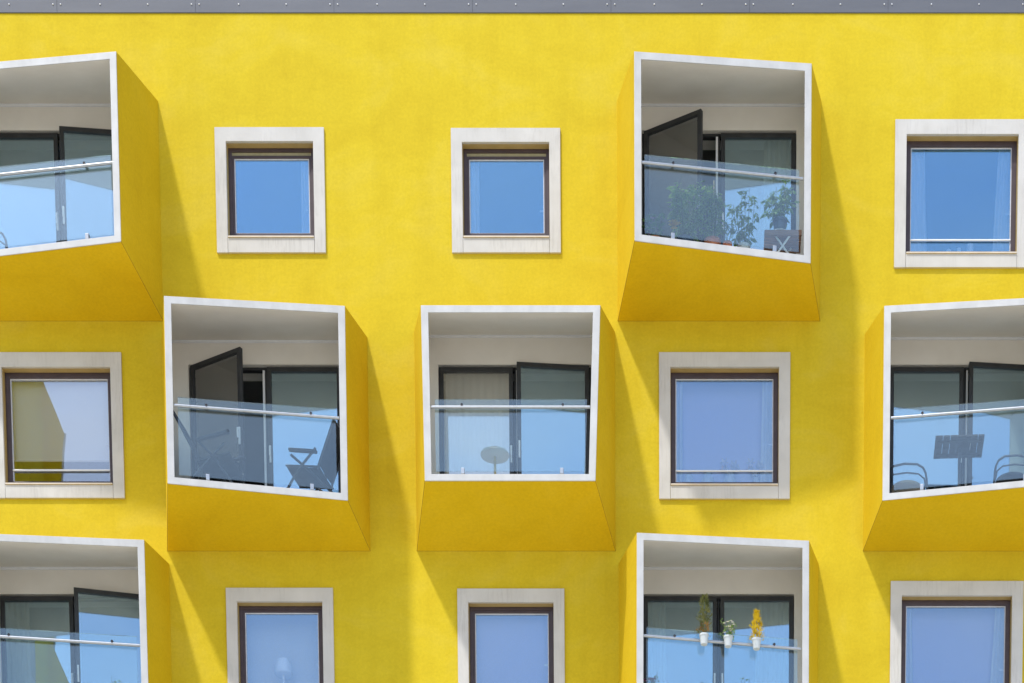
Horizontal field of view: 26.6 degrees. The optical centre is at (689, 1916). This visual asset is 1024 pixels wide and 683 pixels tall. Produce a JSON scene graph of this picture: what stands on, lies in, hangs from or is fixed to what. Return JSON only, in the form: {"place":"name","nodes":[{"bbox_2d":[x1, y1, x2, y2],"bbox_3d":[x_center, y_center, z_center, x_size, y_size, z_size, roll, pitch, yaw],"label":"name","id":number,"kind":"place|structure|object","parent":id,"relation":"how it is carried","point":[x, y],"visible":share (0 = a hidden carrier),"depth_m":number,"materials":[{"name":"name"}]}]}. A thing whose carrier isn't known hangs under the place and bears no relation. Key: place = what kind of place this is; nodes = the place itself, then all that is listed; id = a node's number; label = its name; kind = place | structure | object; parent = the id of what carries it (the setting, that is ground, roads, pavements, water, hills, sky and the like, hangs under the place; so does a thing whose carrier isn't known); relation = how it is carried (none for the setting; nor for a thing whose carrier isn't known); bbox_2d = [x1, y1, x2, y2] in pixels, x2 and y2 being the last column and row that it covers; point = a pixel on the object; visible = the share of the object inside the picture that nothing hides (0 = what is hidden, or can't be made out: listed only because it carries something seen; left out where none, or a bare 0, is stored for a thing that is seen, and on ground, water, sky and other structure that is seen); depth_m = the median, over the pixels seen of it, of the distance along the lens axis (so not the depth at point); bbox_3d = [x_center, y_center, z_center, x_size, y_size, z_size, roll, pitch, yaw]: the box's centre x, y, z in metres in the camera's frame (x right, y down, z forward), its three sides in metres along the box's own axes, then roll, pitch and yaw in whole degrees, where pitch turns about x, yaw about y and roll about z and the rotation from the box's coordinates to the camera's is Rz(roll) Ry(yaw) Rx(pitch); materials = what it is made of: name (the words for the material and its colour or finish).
{"place":"outdoors","nodes":[
{"label":"outdoors","id":0,"kind":"place"},
{"bbox_2d":[0,0,1023,682],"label":"apartment building","id":1,"kind":"structure","parent":0,"point":[162,258],"depth_m":29.67,"materials":[{"name":"paint"}]},
{"bbox_2d":[0,231,7,248],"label":"armchair","id":2,"kind":"object","parent":1,"relation":"on","point":[5,240],"visible":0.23,"depth_m":29.06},
{"bbox_2d":[5,603,31,682],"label":"curtain","id":3,"kind":"object","parent":1,"relation":"hanging from","point":[18,653],"visible":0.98,"depth_m":30.36,"materials":[{"name":"fabric"}]},
{"bbox_2d":[12,381,108,461],"bbox_3d":[-8.790,-21.166,30.138,1.484,1.470,0.062,0,6,0],"label":"roller blind","id":4,"kind":"object","parent":1,"relation":"attached to","point":[60,421],"visible":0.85,"depth_m":30.14,"materials":[{"name":"white fabric"}]},
{"bbox_2d":[0,352,124,498],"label":"window","id":5,"kind":"structure","parent":1,"relation":"in","point":[14,366],"depth_m":29.92,"materials":[{"name":"white concrete"}]},
{"bbox_2d":[173,410,245,482],"bbox_3d":[-6.524,-19.812,29.209,0.918,1.126,0.670,1,6,8],"label":"folding chair","id":6,"kind":"object","parent":1,"relation":"on","point":[223,467],"visible":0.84,"depth_m":29.03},
{"bbox_2d":[214,127,325,253],"bbox_3d":[-5.770,-23.748,29.665,1.500,1.600,0.262,0,6,0],"label":"window","id":7,"kind":"structure","parent":1,"relation":"in","point":[232,144],"depth_m":29.60,"materials":[{"name":"white concrete"}]},
{"bbox_2d":[226,588,334,682],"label":"window","id":8,"kind":"structure","parent":1,"relation":"in","point":[240,602],"depth_m":30.17,"materials":[{"name":"white concrete"}]},
{"bbox_2d":[246,615,318,682],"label":"roller blind","id":9,"kind":"object","parent":1,"relation":"attached to","point":[272,639],"visible":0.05,"depth_m":30.68,"materials":[{"name":"fabric"}]},
{"bbox_2d":[275,657,292,682],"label":"table lamp","id":10,"kind":"object","parent":1,"relation":"on","point":[283,669],"visible":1,"depth_m":30.44,"materials":[{"name":"white plastic"}]},
{"bbox_2d":[301,161,309,232],"bbox_3d":[-5.247,-23.661,29.862,0.302,2.390,0.046,0,6,0],"label":"curtain","id":11,"kind":"object","parent":1,"relation":"hanging from","point":[305,194],"visible":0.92,"depth_m":29.84,"materials":[{"name":"fabric"}]},
{"bbox_2d":[285,419,339,491],"bbox_3d":[-5.132,-19.773,29.412,0.786,1.006,0.670,1,6,10],"label":"folding chair","id":12,"kind":"object","parent":1,"relation":"on","point":[304,476],"visible":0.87,"depth_m":29.27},
{"bbox_2d":[470,162,479,232],"bbox_3d":[-3.061,-23.661,29.862,0.282,2.390,0.046,0,6,0],"label":"curtain","id":13,"kind":"object","parent":1,"relation":"hanging from","point":[475,196],"visible":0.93,"depth_m":29.84,"materials":[{"name":"white fabric"}]},
{"bbox_2d":[445,374,509,473],"bbox_3d":[-2.949,-20.649,30.049,0.921,2.360,0.023,0,6,0],"label":"curtain","id":14,"kind":"object","parent":1,"relation":"hanging from","point":[471,434],"visible":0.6,"depth_m":30.02,"materials":[{"name":"white fabric"}]},
{"bbox_2d":[480,446,508,473],"bbox_3d":[-2.640,-19.581,29.118,0.390,0.430,0.390,0,6,0],"label":"side table","id":15,"kind":"object","parent":1,"relation":"on","point":[494,455],"visible":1,"depth_m":29.07,"materials":[{"name":"white plastic"}]},
{"bbox_2d":[451,128,560,253],"bbox_3d":[-2.530,-23.743,29.665,1.500,1.590,0.262,0,6,0],"label":"window","id":16,"kind":"structure","parent":1,"relation":"in","point":[468,145],"depth_m":29.61,"materials":[{"name":"white concrete"}]},
{"bbox_2d":[457,588,564,682],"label":"window","id":17,"kind":"structure","parent":1,"relation":"in","point":[471,602],"depth_m":30.18,"materials":[{"name":"white concrete"}]},
{"bbox_2d":[476,616,547,682],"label":"roller blind","id":18,"kind":"object","parent":1,"relation":"attached to","point":[511,649],"visible":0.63,"depth_m":30.49,"materials":[{"name":"blue fabric"}]},
{"bbox_2d":[643,676,658,682],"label":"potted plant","id":19,"kind":"object","parent":1,"relation":"on","point":[649,678],"visible":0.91,"depth_m":29.26,"materials":[{"name":"green plant"}]},
{"bbox_2d":[642,211,664,236],"bbox_3d":[-0.483,-22.506,28.698,0.323,0.567,0.280,-5,8,-38],"label":"potted plant","id":20,"kind":"object","parent":1,"relation":"on","point":[653,224],"visible":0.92,"depth_m":28.66,"materials":[{"name":"green plant"}]},
{"bbox_2d":[648,603,665,682],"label":"curtain","id":21,"kind":"object","parent":1,"relation":"hanging from","point":[656,646],"visible":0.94,"depth_m":30.36,"materials":[{"name":"fabric"}]},
{"bbox_2d":[676,381,682,481],"bbox_3d":[-0.221,-20.678,30.176,0.234,2.390,0.045,0,6,0],"label":"curtain","id":22,"kind":"object","parent":1,"relation":"hanging from","point":[679,427],"visible":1,"depth_m":30.16,"materials":[{"name":"fabric"}]},
{"bbox_2d":[666,177,708,241],"bbox_3d":[-0.035,-22.702,28.735,0.591,0.949,0.482,0,6,0],"label":"potted plant","id":23,"kind":"object","parent":1,"relation":"on","point":[679,215],"visible":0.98,"depth_m":28.66,"materials":[{"name":"green plant"}]},
{"bbox_2d":[683,474,693,481],"bbox_3d":[-0.020,-20.178,30.251,0.160,0.180,0.160,0,6,0],"label":"vase","id":24,"kind":"object","parent":1,"relation":"on","point":[688,478],"visible":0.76,"depth_m":30.19,"materials":[{"name":"white ceramic"}]},
{"bbox_2d":[695,593,711,645],"bbox_3d":[0.184,-17.476,28.948,0.254,0.657,0.241,0,6,0],"label":"hanging pot","id":25,"kind":"object","parent":1,"relation":"hanging from","point":[703,635],"visible":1,"depth_m":28.92,"materials":[{"name":"white ceramic"}]},
{"bbox_2d":[701,472,713,481],"bbox_3d":[0.250,-20.191,30.250,0.184,0.207,0.184,0,6,0],"label":"vase","id":26,"kind":"object","parent":1,"relation":"on","point":[707,477],"visible":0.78,"depth_m":30.18,"materials":[{"name":"white ceramic"}]},
{"bbox_2d":[693,183,726,244],"bbox_3d":[0.270,-22.688,28.714,0.426,0.925,0.339,2,6,18],"label":"potted plant","id":27,"kind":"object","parent":1,"relation":"on","point":[711,213],"visible":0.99,"depth_m":28.69,"materials":[{"name":"green plant"}]},
{"bbox_2d":[683,381,762,481],"bbox_3d":[0.480,-20.996,30.254,1.484,1.832,0.062,0,6,0],"label":"roller blind","id":28,"kind":"object","parent":1,"relation":"attached to","point":[722,419],"visible":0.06,"depth_m":30.24,"materials":[{"name":"fabric"}]},
{"bbox_2d":[659,352,789,499],"bbox_3d":[0.480,-20.730,29.983,1.820,1.910,0.262,0,6,0],"label":"window","id":29,"kind":"structure","parent":1,"relation":"in","point":[774,367],"depth_m":29.92,"materials":[{"name":"white concrete"}]},
{"bbox_2d":[719,618,736,647],"bbox_3d":[0.513,-17.324,29.017,0.251,0.349,0.274,0,6,0],"label":"hanging pot","id":30,"kind":"object","parent":1,"relation":"hanging from","point":[728,637],"visible":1,"depth_m":28.99,"materials":[{"name":"white ceramic"}]},
{"bbox_2d":[723,217,736,245],"bbox_3d":[0.520,-22.463,28.708,0.219,0.480,0.139,-3,7,-24],"label":"potted plant","id":31,"kind":"object","parent":1,"relation":"on","point":[727,242],"visible":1,"depth_m":28.68,"materials":[{"name":"green plant"}]},
{"bbox_2d":[720,458,740,481],"bbox_3d":[0.564,-20.283,30.240,0.304,0.392,0.184,0,6,0],"label":"potted plant","id":32,"kind":"object","parent":1,"relation":"on","point":[729,476],"visible":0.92,"depth_m":30.19,"materials":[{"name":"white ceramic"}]},
{"bbox_2d":[726,190,760,247],"bbox_3d":[0.715,-22.661,28.818,0.408,0.849,0.421,6,8,45],"label":"potted plant","id":33,"kind":"object","parent":1,"relation":"on","point":[739,238],"visible":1,"depth_m":28.80,"materials":[{"name":"green plant"}]},
{"bbox_2d":[746,458,763,481],"bbox_3d":[0.934,-20.282,30.228,0.305,0.392,0.152,0,6,0],"label":"potted plant","id":34,"kind":"object","parent":1,"relation":"on","point":[755,477],"visible":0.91,"depth_m":30.20,"materials":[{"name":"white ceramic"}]},
{"bbox_2d":[749,608,764,650],"bbox_3d":[0.904,-17.405,29.055,0.245,0.513,0.257,0,6,0],"label":"hanging pot","id":35,"kind":"object","parent":1,"relation":"hanging from","point":[756,641],"visible":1,"depth_m":29.03,"materials":[{"name":"white ceramic"}]},
{"bbox_2d":[760,381,771,481],"bbox_3d":[1.134,-20.678,30.179,0.329,2.390,0.045,0,6,0],"label":"curtain","id":36,"kind":"object","parent":1,"relation":"hanging from","point":[766,440],"visible":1,"depth_m":30.16,"materials":[{"name":"white fabric"}]},
{"bbox_2d":[755,603,787,682],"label":"curtain","id":37,"kind":"object","parent":1,"relation":"hanging from","point":[771,665],"visible":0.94,"depth_m":30.36,"materials":[{"name":"fabric"}]},
{"bbox_2d":[764,140,789,229],"bbox_3d":[1.201,-23.636,29.764,0.363,2.360,0.047,0,6,0],"label":"curtain","id":38,"kind":"object","parent":1,"relation":"hanging from","point":[777,153],"visible":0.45,"depth_m":29.71,"materials":[{"name":"white fabric"}]},
{"bbox_2d":[764,230,801,252],"bbox_3d":[1.250,-22.458,29.055,0.500,0.413,0.370,0,6,0],"label":"folding stool","id":39,"kind":"object","parent":1,"relation":"on","point":[786,241],"visible":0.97,"depth_m":29.01,"materials":[{"name":"brown wood"}]},
{"bbox_2d":[760,179,798,229],"bbox_3d":[1.210,-23.029,28.998,0.546,0.674,0.420,0,6,0],"label":"potted plant","id":40,"kind":"object","parent":39,"relation":"on","point":[780,220],"visible":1,"depth_m":28.96,"materials":[{"name":"green plant"}]},
{"bbox_2d":[889,462,927,492],"bbox_3d":[2.955,-19.671,29.591,0.618,0.746,0.576,0,6,0],"label":"armchair","id":41,"kind":"object","parent":1,"relation":"on","point":[905,486],"visible":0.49,"depth_m":29.39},
{"bbox_2d":[906,608,912,682],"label":"curtain","id":42,"kind":"object","parent":1,"relation":"hanging from","point":[909,670],"visible":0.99,"depth_m":30.46,"materials":[{"name":"white fabric"}]},
{"bbox_2d":[911,150,926,250],"bbox_3d":[3.124,-23.661,29.862,0.386,2.390,0.046,0,6,0],"label":"curtain","id":43,"kind":"object","parent":1,"relation":"hanging from","point":[918,209],"visible":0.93,"depth_m":29.84,"materials":[{"name":"fabric"}]},
{"bbox_2d":[912,608,994,682],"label":"roller blind","id":44,"kind":"object","parent":1,"relation":"attached to","point":[952,645],"visible":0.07,"depth_m":30.52,"materials":[{"name":"blue fabric"}]},
{"bbox_2d":[890,581,1023,682],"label":"window","id":45,"kind":"structure","parent":1,"relation":"in","point":[1008,595],"depth_m":30.17,"materials":[{"name":"white concrete"}]},
{"bbox_2d":[933,434,984,486],"bbox_3d":[3.670,-19.725,29.395,0.659,0.724,0.520,0,6,3],"label":"slatted table","id":46,"kind":"object","parent":1,"relation":"on","point":[956,448],"visible":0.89,"depth_m":29.34,"materials":[{"name":"grey wood"}]},
{"bbox_2d":[894,119,1023,268],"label":"window","id":47,"kind":"structure","parent":1,"relation":"in","point":[910,134],"depth_m":29.61,"materials":[{"name":"white concrete"}]},
{"bbox_2d":[990,608,1003,682],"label":"curtain","id":48,"kind":"object","parent":1,"relation":"hanging from","point":[997,662],"visible":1,"depth_m":30.46,"materials":[{"name":"fabric"}]},
{"bbox_2d":[992,150,1010,250],"bbox_3d":[4.373,-23.661,29.865,0.406,2.390,0.046,0,6,0],"label":"curtain","id":49,"kind":"object","parent":1,"relation":"hanging from","point":[1001,219],"visible":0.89,"depth_m":29.85,"materials":[{"name":"fabric"}]},
{"bbox_2d":[993,454,1023,482],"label":"armchair","id":50,"kind":"object","parent":1,"relation":"on","point":[1010,476],"visible":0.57,"depth_m":29.20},
{"bbox_2d":[967,243,972,250],"bbox_3d":[3.900,-23.179,29.935,0.112,0.215,0.112,0,6,0],"label":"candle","id":51,"kind":"object","parent":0,"point":[969,246],"visible":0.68,"depth_m":29.89,"materials":[{"name":"white wax"}]}
]}

